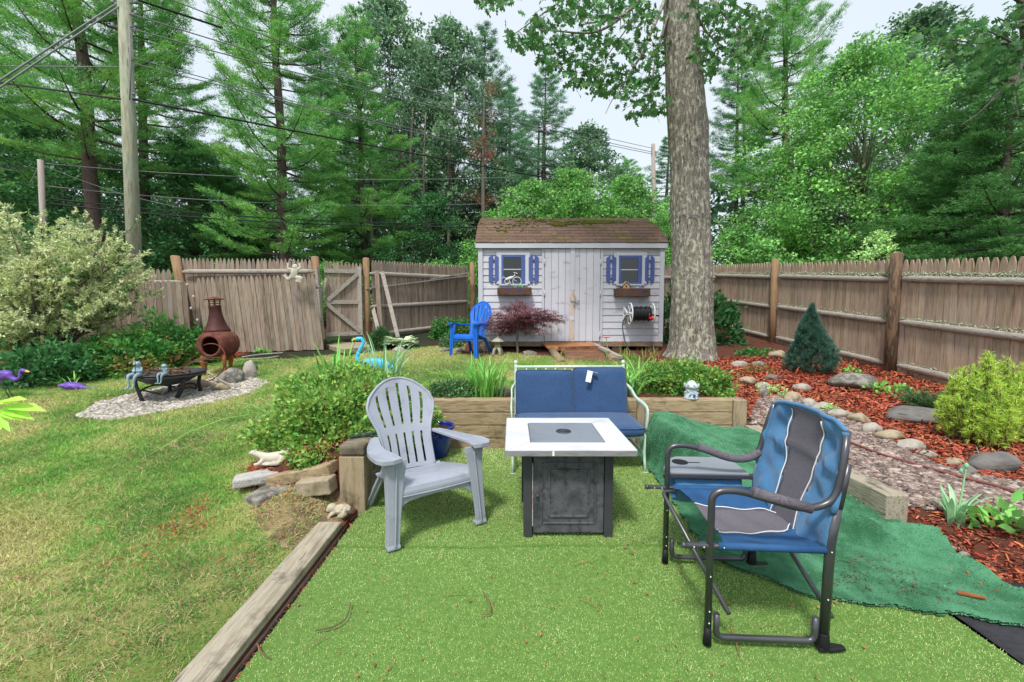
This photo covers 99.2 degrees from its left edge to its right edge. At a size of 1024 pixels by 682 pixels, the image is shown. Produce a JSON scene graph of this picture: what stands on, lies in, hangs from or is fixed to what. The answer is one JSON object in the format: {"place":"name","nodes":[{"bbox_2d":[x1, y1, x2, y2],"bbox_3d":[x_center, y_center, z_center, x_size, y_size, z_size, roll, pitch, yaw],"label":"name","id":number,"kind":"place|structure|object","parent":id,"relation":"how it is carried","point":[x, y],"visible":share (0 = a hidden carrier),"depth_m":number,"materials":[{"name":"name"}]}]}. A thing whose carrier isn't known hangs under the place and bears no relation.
{"place":"outdoors","nodes":[
{"label":"outdoors","id":0,"kind":"place"},
{"bbox_2d":[0,318,1023,681],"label":"ground","id":1,"kind":"structure","parent":0,"point":[424,340],"depth_m":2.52,"materials":[{"name":"plant"}]},
{"bbox_2d":[0,396,46,431],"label":"leafy branch","id":2,"kind":"object","parent":1,"relation":"on","point":[16,411],"visible":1,"depth_m":1.68,"materials":[{"name":"green plant"}]},
{"bbox_2d":[0,0,78,256],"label":"pine tree","id":3,"kind":"object","parent":1,"relation":"on","point":[26,173],"visible":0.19,"depth_m":18.60,"materials":[{"name":"green plant"}]},
{"bbox_2d":[37,159,47,261],"bbox_3d":[-13.802,-2.722,12.843,0.306,5.112,0.154,0,4,0],"label":"short pole","id":4,"kind":"object","parent":1,"relation":"on","point":[41,184],"visible":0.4,"depth_m":12.69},
{"bbox_2d":[48,203,476,227],"bbox_3d":[-7.123,-4.430,15.737,14.225,0.583,0.052,-2,4,-25],"label":"overhead wire","id":5,"kind":"object","parent":4,"relation":"attached to","point":[255,220],"visible":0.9,"depth_m":14.97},
{"bbox_2d":[0,332,109,390],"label":"bed shrub","id":6,"kind":"object","parent":1,"relation":"on","point":[17,360],"visible":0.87,"depth_m":6.13,"materials":[{"name":"green plant"}]},
{"bbox_2d":[0,103,123,256],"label":"broadleaf tree","id":7,"kind":"object","parent":1,"relation":"on","point":[8,167],"visible":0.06,"depth_m":22.52,"materials":[{"name":"green plant"}]},
{"bbox_2d":[0,201,163,364],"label":"variegated willow","id":8,"kind":"object","parent":1,"relation":"on","point":[53,302],"visible":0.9,"depth_m":6.61,"materials":[{"name":"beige plant"}]},
{"bbox_2d":[26,329,149,381],"bbox_3d":[-6.576,0.260,6.786,1.754,0.936,1.227,0,4,0],"label":"bed shrub","id":9,"kind":"object","parent":1,"relation":"on","point":[90,341],"visible":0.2,"depth_m":6.64,"materials":[{"name":"green plant"}]},
{"bbox_2d":[0,114,182,272],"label":"broadleaf tree","id":10,"kind":"object","parent":1,"relation":"on","point":[60,210],"visible":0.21,"depth_m":17.82,"materials":[{"name":"green plant"}]},
{"bbox_2d":[17,269,189,343],"bbox_3d":[-8.014,-0.515,8.205,3.469,1.760,0.360,-1,4,-16],"label":"picket fence","id":11,"kind":"object","parent":1,"relation":"on","point":[173,294],"visible":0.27,"depth_m":8.41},
{"bbox_2d":[0,0,211,271],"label":"pine tree","id":12,"kind":"object","parent":1,"relation":"on","point":[84,131],"visible":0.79,"depth_m":14.10,"materials":[{"name":"green plant"}]},
{"bbox_2d":[110,0,142,273],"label":"utility pole","id":13,"kind":"object","parent":1,"relation":"on","point":[129,137],"visible":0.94,"depth_m":9.81,"materials":[{"name":"grey wood"}]},
{"bbox_2d":[132,98,627,192],"bbox_3d":[-0.460,-6.607,16.651,21.297,1.463,0.088,-3,5,-41],"label":"overhead wire","id":14,"kind":"object","parent":13,"relation":"attached to","point":[153,103],"visible":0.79,"depth_m":12.26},
{"bbox_2d":[130,13,650,151],"bbox_3d":[-0.461,-8.687,16.514,21.210,1.967,0.088,-3,5,-41],"label":"overhead wire","id":15,"kind":"object","parent":13,"relation":"attached to","point":[353,79],"visible":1,"depth_m":12.62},
{"bbox_2d":[86,322,186,378],"bbox_3d":[-6.061,0.193,6.935,1.632,0.994,1.181,0,4,0],"label":"bed shrub","id":16,"kind":"object","parent":1,"relation":"on","point":[152,356],"visible":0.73,"depth_m":6.78,"materials":[{"name":"green plant"}]},
{"bbox_2d":[30,0,243,261],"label":"pine tree","id":17,"kind":"object","parent":1,"relation":"on","point":[166,17],"visible":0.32,"depth_m":18.07,"materials":[{"name":"green plant"}]},
{"bbox_2d":[122,305,188,352],"bbox_3d":[-6.434,-0.084,7.929,1.228,1.165,1.254,0,4,0],"label":"bed shrub","id":18,"kind":"object","parent":1,"relation":"on","point":[158,326],"visible":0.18,"depth_m":7.73,"materials":[{"name":"green plant"}]},
{"bbox_2d":[48,131,268,275],"bbox_3d":[-13.527,-4.420,17.600,7.505,7.757,6.581,0,4,0],"label":"broadleaf tree","id":19,"kind":"object","parent":1,"relation":"on","point":[165,238],"visible":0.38,"depth_m":16.65,"materials":[{"name":"green plant"}]},
{"bbox_2d":[75,377,270,420],"bbox_3d":[-4.319,0.684,5.681,1.502,0.239,1.993,3,5,41],"label":"pebble bed","id":20,"kind":"object","parent":1,"relation":"on","point":[136,406],"visible":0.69,"depth_m":5.37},
{"bbox_2d":[124,367,207,400],"bbox_3d":[-4.395,0.556,5.567,0.844,0.337,0.844,0,4,0],"label":"fire bowl","id":21,"kind":"object","parent":20,"relation":"on","point":[169,381],"visible":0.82,"depth_m":5.41,"materials":[{"name":"black metal"}]},
{"bbox_2d":[110,145,277,269],"bbox_3d":[-19.317,-6.765,27.148,8.947,10.998,9.467,-3,5,-39],"label":"broadleaf tree","id":22,"kind":"object","parent":1,"relation":"on","point":[222,165],"visible":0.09,"depth_m":26.28,"materials":[{"name":"green plant"}]},
{"bbox_2d":[157,320,233,366],"bbox_3d":[-5.610,0.101,7.706,1.136,0.947,1.108,-4,6,-45],"label":"bed shrub","id":23,"kind":"object","parent":1,"relation":"on","point":[186,336],"visible":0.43,"depth_m":7.41,"materials":[{"name":"green plant"}]},
{"bbox_2d":[115,164,278,273],"bbox_3d":[-12.018,-3.850,17.855,5.740,6.434,5.620,-1,4,-14],"label":"hemlock tree","id":24,"kind":"object","parent":1,"relation":"on","point":[225,185],"visible":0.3,"depth_m":17.03,"materials":[{"name":"green plant"}]},
{"bbox_2d":[196,297,239,375],"bbox_3d":[-4.638,-0.088,6.862,0.577,1.220,0.577,-3,4,0],"label":"chiminea","id":25,"kind":"object","parent":1,"relation":"on","point":[217,330],"visible":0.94,"depth_m":6.75,"materials":[{"name":"ceramic"}]},
{"bbox_2d":[154,179,323,279],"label":"broadleaf tree","id":26,"kind":"object","parent":1,"relation":"on","point":[266,205],"visible":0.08,"depth_m":20.13,"materials":[{"name":"green plant"}]},
{"bbox_2d":[170,255,324,345],"bbox_3d":[-5.422,-0.666,9.021,2.890,2.208,0.232,-1,4,-10],"label":"picket fence","id":27,"kind":"object","parent":1,"relation":"on","point":[189,272],"visible":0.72,"depth_m":8.92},
{"bbox_2d":[322,261,362,335],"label":"garden gate","id":28,"kind":"structure","parent":27,"relation":"attached to","point":[346,315],"depth_m":9.58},
{"bbox_2d":[232,469,277,488],"bbox_3d":[-1.830,0.987,3.160,0.345,0.065,0.158,-3,5,-35],"label":"stone slab","id":29,"kind":"object","parent":1,"relation":"on","point":[251,478],"visible":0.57,"depth_m":3.08,"materials":[{"name":"grey stone"}]},
{"bbox_2d":[197,274,323,351],"bbox_3d":[-4.959,-0.549,8.650,2.331,1.572,0.124,0,4,-7],"label":"fence panel","id":30,"kind":"object","parent":1,"relation":"on","point":[291,334],"visible":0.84,"depth_m":8.61,"materials":[{"name":"wood"}]},
{"bbox_2d":[173,509,356,681],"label":"border timber","id":31,"kind":"object","parent":1,"relation":"on","point":[226,651],"visible":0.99,"depth_m":1.96,"materials":[{"name":"wood"}]},
{"bbox_2d":[173,0,357,272],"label":"pine tree","id":32,"kind":"object","parent":1,"relation":"on","point":[280,189],"visible":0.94,"depth_m":15.71,"materials":[{"name":"green plant"}]},
{"bbox_2d":[245,485,295,506],"bbox_3d":[-1.674,1.074,3.033,0.222,0.080,0.322,3,5,41],"label":"stone slab","id":33,"kind":"object","parent":1,"relation":"on","point":[261,495],"depth_m":2.96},
{"bbox_2d":[258,459,337,486],"bbox_3d":[-1.550,0.967,3.159,0.566,0.208,0.140,1,4,7],"label":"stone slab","id":34,"kind":"object","parent":1,"relation":"on","point":[328,468],"visible":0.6,"depth_m":3.09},
{"bbox_2d":[268,31,356,313],"bbox_3d":[-12.895,-11.051,29.514,7.088,19.457,7.537,-1,4,-7],"label":"pine tree","id":35,"kind":"object","parent":1,"relation":"on","point":[326,51],"visible":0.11,"depth_m":28.59,"materials":[{"name":"green plant"}]},
{"bbox_2d":[295,474,337,496],"bbox_3d":[-1.365,1.012,3.047,0.254,0.139,0.120,0,4,5],"label":"stone slab","id":36,"kind":"object","parent":1,"relation":"on","point":[318,486],"depth_m":2.99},
{"bbox_2d":[274,186,390,309],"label":"broadleaf tree","id":37,"kind":"object","parent":1,"relation":"on","point":[322,245],"visible":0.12,"depth_m":21.89,"materials":[{"name":"green plant"}]},
{"bbox_2d":[231,359,445,470],"bbox_3d":[-1.422,0.588,3.860,1.629,0.819,1.671,0,4,0],"label":"azalea shrub","id":38,"kind":"object","parent":1,"relation":"on","point":[299,419],"visible":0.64,"depth_m":3.43,"materials":[{"name":"green plant"}]},
{"bbox_2d":[289,3,423,308],"bbox_3d":[-7.036,-7.941,20.479,6.138,14.378,5.972,-1,4,-9],"label":"pine tree","id":39,"kind":"object","parent":1,"relation":"on","point":[362,136],"visible":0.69,"depth_m":19.46,"materials":[{"name":"green plant"}]},
{"bbox_2d":[339,419,400,515],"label":"retaining wall","id":40,"kind":"structure","parent":1,"relation":"on","point":[358,469],"depth_m":3.04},
{"bbox_2d":[348,331,413,376],"bbox_3d":[-1.324,0.239,4.826,0.670,0.736,0.757,4,5,43],"label":"iris clump","id":41,"kind":"object","parent":1,"relation":"on","point":[384,365],"visible":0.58,"depth_m":4.75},
{"bbox_2d":[310,0,471,261],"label":"broadleaf tree","id":42,"kind":"object","parent":1,"relation":"on","point":[385,18],"visible":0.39,"depth_m":24.66,"materials":[{"name":"green plant"}]},
{"bbox_2d":[363,258,474,341],"bbox_3d":[-2.173,-0.999,11.386,0.312,2.425,3.866,3,5,35],"label":"picket fence","id":43,"kind":"object","parent":1,"relation":"on","point":[422,296],"visible":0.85,"depth_m":11.08,"materials":[{"name":"wood"}]},
{"bbox_2d":[364,190,477,294],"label":"broadleaf tree","id":44,"kind":"object","parent":1,"relation":"on","point":[427,205],"visible":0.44,"depth_m":19.31,"materials":[{"name":"green plant"}]},
{"bbox_2d":[379,10,516,261],"bbox_3d":[-3.240,-10.261,26.631,9.425,18.253,8.596,-3,5,-36],"label":"broadleaf tree","id":45,"kind":"object","parent":1,"relation":"on","point":[446,34],"visible":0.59,"depth_m":25.23,"materials":[{"name":"green plant"}]},
{"bbox_2d":[427,316,472,339],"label":"shrub","id":46,"kind":"object","parent":1,"relation":"on","point":[439,326],"visible":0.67,"depth_m":10.21,"materials":[{"name":"green plant"}]},
{"bbox_2d":[427,377,481,397],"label":"juniper","id":47,"kind":"object","parent":1,"relation":"on","point":[455,387],"visible":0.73,"depth_m":4.62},
{"bbox_2d":[447,301,491,357],"bbox_3d":[-0.742,-0.235,8.349,0.713,1.070,0.796,2,4,27],"label":"adirondack chair","id":48,"kind":"object","parent":1,"relation":"on","point":[475,329],"visible":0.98,"depth_m":8.36,"materials":[{"name":"blue plastic"}]},
{"bbox_2d":[461,79,503,217],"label":"dead pine","id":49,"kind":"object","parent":1,"relation":"on","point":[483,163],"visible":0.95,"depth_m":23.31,"materials":[{"name":"brown plant"}]},
{"bbox_2d":[456,351,513,396],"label":"iris clump","id":50,"kind":"object","parent":1,"relation":"on","point":[487,385],"visible":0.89,"depth_m":4.71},
{"bbox_2d":[428,20,544,224],"bbox_3d":[-1.836,-10.579,28.256,7.247,18.679,6.815,3,5,40],"label":"pine tree","id":51,"kind":"object","parent":1,"relation":"on","point":[483,30],"visible":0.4,"depth_m":27.13,"materials":[{"name":"green plant"}]},
{"bbox_2d":[460,85,552,217],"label":"pine tree","id":52,"kind":"object","parent":1,"relation":"on","point":[509,98],"visible":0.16,"depth_m":32.65,"materials":[{"name":"green plant"}]},
{"bbox_2d":[1,110,1018,268],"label":"distant wood","id":53,"kind":"object","parent":1,"relation":"on","point":[716,214],"depth_m":35.45,"materials":[{"name":"green plant"}]},
{"bbox_2d":[1,350,1023,679],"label":"mulch","id":54,"kind":"object","parent":1,"relation":"on","point":[859,396],"visible":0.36,"depth_m":4.64,"materials":[{"name":"red wood"}]},
{"bbox_2d":[827,372,878,389],"bbox_3d":[4.720,0.583,6.051,0.608,0.300,0.521,-3,5,-41],"label":"boulder","id":55,"kind":"object","parent":54,"relation":"on","point":[850,380],"visible":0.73,"depth_m":5.88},
{"bbox_2d":[885,405,940,424],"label":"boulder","id":56,"kind":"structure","parent":54,"relation":"on","point":[915,414],"depth_m":4.66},
{"bbox_2d":[967,451,1022,471],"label":"boulder","id":57,"kind":"object","parent":54,"relation":"on","point":[1002,461],"visible":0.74,"depth_m":3.35,"materials":[{"name":"stone"}]},
{"bbox_2d":[454,177,577,275],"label":"broadleaf tree","id":58,"kind":"object","parent":1,"relation":"on","point":[521,193],"visible":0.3,"depth_m":14.87,"materials":[{"name":"green plant"}]},
{"bbox_2d":[337,447,700,548],"bbox_3d":[0.475,1.161,3.517,3.089,0.040,1.877,0,4,0],"label":"turf mat","id":59,"kind":"object","parent":1,"relation":"on","point":[502,497],"visible":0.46,"depth_m":2.94,"materials":[{"name":"plastic"}]},
{"bbox_2d":[366,377,489,551],"bbox_3d":[-0.656,0.748,2.984,0.756,0.912,0.825,-3,5,-33],"label":"adirondack chair","id":60,"kind":"object","parent":59,"relation":"on","point":[403,479],"visible":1,"depth_m":2.90,"materials":[{"name":"grey plastic"}]},
{"bbox_2d":[421,420,454,458],"bbox_3d":[-0.745,0.959,4.206,0.390,0.298,0.390,0,4,0],"label":"flower pot","id":61,"kind":"object","parent":59,"relation":"on","point":[441,444],"visible":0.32,"depth_m":4.09,"materials":[{"name":"ceramic"}]},
{"bbox_2d":[505,418,637,536],"bbox_3d":[0.346,0.900,2.947,0.780,0.598,0.784,0,4,0],"label":"fire pit table","id":62,"kind":"object","parent":59,"relation":"on","point":[567,474],"visible":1,"depth_m":2.68,"materials":[{"name":"white stone"}]},
{"bbox_2d":[533,456,603,531],"bbox_3d":[0.348,0.936,2.676,0.435,0.507,0.034,0,4,0],"label":"door","id":63,"kind":"structure","parent":62,"relation":"in","point":[568,491],"depth_m":2.68,"materials":[{"name":"grey metal"}]},
{"bbox_2d":[510,360,648,473],"bbox_3d":[0.576,0.670,4.014,1.192,0.920,0.691,0,4,-1],"label":"garden glider","id":64,"kind":"object","parent":59,"relation":"on","point":[588,391],"visible":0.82,"depth_m":4.17,"materials":[{"name":"fabric"}]},
{"bbox_2d":[477,299,573,352],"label":"laceleaf maple","id":65,"kind":"object","parent":1,"relation":"on","point":[525,320],"visible":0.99,"depth_m":8.36,"materials":[{"name":"plant"}]},
{"bbox_2d":[500,65,579,217],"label":"pine tree","id":66,"kind":"object","parent":1,"relation":"on","point":[544,117],"visible":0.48,"depth_m":28.74,"materials":[{"name":"green plant"}]},
{"bbox_2d":[475,218,668,350],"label":"garden shed","id":67,"kind":"structure","parent":1,"relation":"on","point":[579,271],"depth_m":8.73,"materials":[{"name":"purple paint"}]},
{"bbox_2d":[496,251,529,285],"bbox_3d":[0.026,-1.448,8.691,0.673,0.678,0.050,0,4,0],"label":"window","id":68,"kind":"structure","parent":67,"relation":"in","point":[510,262],"depth_m":8.69,"materials":[{"name":"grey paint"}]},
{"bbox_2d":[544,248,579,341],"bbox_3d":[1.004,-0.918,8.708,0.695,1.865,0.086,0,4,0],"label":"door","id":69,"kind":"structure","parent":67,"relation":"in","point":[562,301],"depth_m":8.71,"materials":[{"name":"purple paint"}]},
{"bbox_2d":[573,249,600,340],"bbox_3d":[1.489,-0.915,8.736,0.544,1.845,0.032,0,4,0],"label":"door","id":70,"kind":"structure","parent":67,"relation":"in","point":[586,315],"depth_m":8.72,"materials":[{"name":"purple paint"}]},
{"bbox_2d":[613,252,646,285],"bbox_3d":[2.362,-1.442,8.691,0.660,0.665,0.050,0,4,0],"label":"window","id":71,"kind":"structure","parent":67,"relation":"in","point":[630,266],"depth_m":8.69,"materials":[{"name":"grey paint"}]},
{"bbox_2d":[623,303,659,324],"bbox_3d":[2.560,-0.537,8.546,0.666,0.438,0.444,0,4,0],"label":"hose reel","id":72,"kind":"object","parent":67,"relation":"attached to","point":[642,313],"visible":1,"depth_m":8.44,"materials":[{"name":"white plastic"}]},
{"bbox_2d":[548,346,618,362],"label":"wooden ramp","id":73,"kind":"structure","parent":1,"relation":"on","point":[583,354],"depth_m":8.14,"materials":[{"name":"brown wood"}]},
{"bbox_2d":[533,165,639,217],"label":"broadleaf tree","id":74,"kind":"object","parent":1,"relation":"on","point":[580,180],"visible":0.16,"depth_m":15.53,"materials":[{"name":"green plant"}]},
{"bbox_2d":[527,118,647,217],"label":"broadleaf tree","id":75,"kind":"object","parent":1,"relation":"on","point":[586,159],"visible":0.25,"depth_m":28.12,"materials":[{"name":"green plant"}]},
{"bbox_2d":[433,397,746,448],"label":"retaining wall","id":76,"kind":"structure","parent":1,"relation":"on","point":[485,417],"depth_m":4.43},
{"bbox_2d":[474,0,782,361],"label":"oak tree","id":77,"kind":"object","parent":1,"relation":"on","point":[691,318],"visible":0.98,"depth_m":7.49,"materials":[{"name":"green plant"}]},
{"bbox_2d":[233,545,1023,681],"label":"turf mat","id":78,"kind":"object","parent":1,"relation":"on","point":[575,632],"visible":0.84,"depth_m":1.92,"materials":[{"name":"plastic"}]},
{"bbox_2d":[0,429,1005,681],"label":"leaf litter","id":79,"kind":"object","parent":78,"relation":"on","point":[518,585],"visible":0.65,"depth_m":2.05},
{"bbox_2d":[645,400,852,651],"bbox_3d":[1.063,0.764,2.202,0.679,0.948,0.904,0,4,3],"label":"camp chair","id":80,"kind":"object","parent":78,"relation":"on","point":[791,501],"visible":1,"depth_m":1.98,"materials":[{"name":"blue fabric"}]},
{"bbox_2d":[636,411,1023,626],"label":"green carpet","id":81,"kind":"object","parent":78,"relation":"on","point":[922,550],"visible":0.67,"depth_m":2.39,"materials":[{"name":"carpet"}]},
{"bbox_2d":[570,172,715,275],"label":"broadleaf tree","id":82,"kind":"object","parent":1,"relation":"on","point":[630,185],"visible":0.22,"depth_m":16.09,"materials":[{"name":"green plant"}]},
{"bbox_2d":[651,144,656,223],"bbox_3d":[7.761,-5.785,23.658,0.605,9.549,0.246,0,4,0],"label":"distant pole","id":83,"kind":"object","parent":1,"relation":"on","point":[653,169],"visible":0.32,"depth_m":23.35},
{"bbox_2d":[130,28,650,153],"bbox_3d":[-0.462,-8.479,16.526,21.219,2.174,0.082,-3,5,-41],"label":"overhead wire","id":84,"kind":"object","parent":83,"relation":"attached to","point":[353,86],"visible":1,"depth_m":12.62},
{"bbox_2d":[649,208,671,279],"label":"broadleaf tree","id":85,"kind":"object","parent":1,"relation":"on","point":[663,216],"visible":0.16,"depth_m":14.01,"materials":[{"name":"green plant"}]},
{"bbox_2d":[621,136,714,249],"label":"pine tree","id":86,"kind":"object","parent":1,"relation":"on","point":[664,148],"visible":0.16,"depth_m":30.20,"materials":[{"name":"green plant"}]},
{"bbox_2d":[630,354,740,397],"bbox_3d":[2.011,0.441,5.228,1.312,0.598,1.118,0,4,0],"label":"azalea shrub","id":87,"kind":"object","parent":1,"relation":"on","point":[714,381],"visible":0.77,"depth_m":4.93,"materials":[{"name":"green plant"}]},
{"bbox_2d":[714,289,753,346],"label":"rhododendron","id":88,"kind":"object","parent":1,"relation":"on","point":[729,319],"visible":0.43,"depth_m":9.58,"materials":[{"name":"green plant"}]},
{"bbox_2d":[709,26,781,229],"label":"pine tree","id":89,"kind":"object","parent":1,"relation":"on","point":[713,186],"visible":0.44,"depth_m":23.04,"materials":[{"name":"green plant"}]},
{"bbox_2d":[711,216,813,300],"bbox_3d":[7.309,-2.140,14.309,3.902,3.679,3.948,0,4,-2],"label":"leafy bush","id":90,"kind":"object","parent":1,"relation":"on","point":[735,256],"visible":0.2,"depth_m":13.69,"materials":[{"name":"green plant"}]},
{"bbox_2d":[709,0,881,244],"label":"pine tree","id":91,"kind":"object","parent":1,"relation":"on","point":[754,119],"visible":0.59,"depth_m":20.42,"materials":[{"name":"green plant"}]},
{"bbox_2d":[780,302,841,372],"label":"dwarf spruce","id":92,"kind":"object","parent":1,"relation":"on","point":[811,329],"visible":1,"depth_m":6.64,"materials":[{"name":"green plant"}]},
{"bbox_2d":[714,130,921,264],"bbox_3d":[13.241,-4.926,19.570,7.692,8.439,6.970,2,4,27],"label":"broadleaf tree","id":93,"kind":"object","parent":1,"relation":"on","point":[802,250],"visible":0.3,"depth_m":18.14,"materials":[{"name":"green plant"}]},
{"bbox_2d":[745,425,908,522],"bbox_3d":[2.420,1.007,3.568,0.148,0.200,1.681,0,4,0],"label":"border timber","id":94,"kind":"object","parent":1,"relation":"on","point":[884,501],"visible":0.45,"depth_m":2.81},
{"bbox_2d":[714,252,1023,384],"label":"picket fence","id":95,"kind":"object","parent":1,"relation":"on","point":[925,321],"visible":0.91,"depth_m":6.81,"materials":[{"name":"wood"}]},
{"bbox_2d":[723,23,1023,267],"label":"broadleaf tree","id":96,"kind":"object","parent":1,"relation":"on","point":[916,99],"visible":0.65,"depth_m":16.16,"materials":[{"name":"green plant"}]},
{"bbox_2d":[847,229,903,266],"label":"sapling","id":97,"kind":"object","parent":1,"relation":"on","point":[878,250],"visible":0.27,"depth_m":12.85,"materials":[{"name":"green plant"}]},
{"bbox_2d":[748,393,1023,514],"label":"gravel","id":98,"kind":"structure","parent":1,"relation":"on","point":[918,485],"depth_m":3.23,"materials":[{"name":"gravel"}]},
{"bbox_2d":[813,0,1023,244],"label":"broadleaf tree","id":99,"kind":"object","parent":1,"relation":"on","point":[925,17],"visible":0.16,"depth_m":23.07,"materials":[{"name":"green plant"}]},
{"bbox_2d":[893,385,949,410],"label":"spreading juniper","id":100,"kind":"object","parent":1,"relation":"on","point":[926,399],"visible":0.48,"depth_m":4.96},
{"bbox_2d":[844,37,1023,242],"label":"broadleaf tree","id":101,"kind":"object","parent":1,"relation":"on","point":[1015,120],"visible":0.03,"depth_m":24.54,"materials":[{"name":"green plant"}]},
{"bbox_2d":[850,105,1023,265],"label":"hemlock tree","id":102,"kind":"object","parent":1,"relation":"on","point":[942,133],"visible":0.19,"depth_m":14.07,"materials":[{"name":"green plant"}]},
{"bbox_2d":[872,38,1023,283],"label":"hemlock tree","id":103,"kind":"object","parent":1,"relation":"on","point":[1002,243],"visible":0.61,"depth_m":11.95,"materials":[{"name":"green plant"}]},
{"bbox_2d":[933,483,994,526],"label":"iris plant","id":104,"kind":"object","parent":1,"relation":"on","point":[950,507],"visible":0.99,"depth_m":2.66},
{"bbox_2d":[909,0,1023,125],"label":"oak tree","id":105,"kind":"object","parent":1,"relation":"on","point":[1015,72],"visible":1,"depth_m":6.66,"materials":[{"name":"green plant"}]},
{"bbox_2d":[929,349,1023,451],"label":"golden yew","id":106,"kind":"object","parent":1,"relation":"on","point":[985,406],"visible":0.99,"depth_m":3.87,"materials":[{"name":"plant"}]},
{"bbox_2d":[954,583,1023,663],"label":"landscape fabric","id":107,"kind":"object","parent":1,"relation":"on","point":[1008,639],"visible":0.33,"depth_m":1.88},
{"bbox_2d":[966,488,1023,535],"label":"leafy weed","id":108,"kind":"object","parent":1,"relation":"on","point":[1012,512],"visible":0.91,"depth_m":2.54,"materials":[{"name":"green plant"}]},
{"bbox_2d":[0,0,1023,304],"label":"sky","id":109,"kind":"structure","parent":0,"point":[861,16],"materials":[{"name":"white"}]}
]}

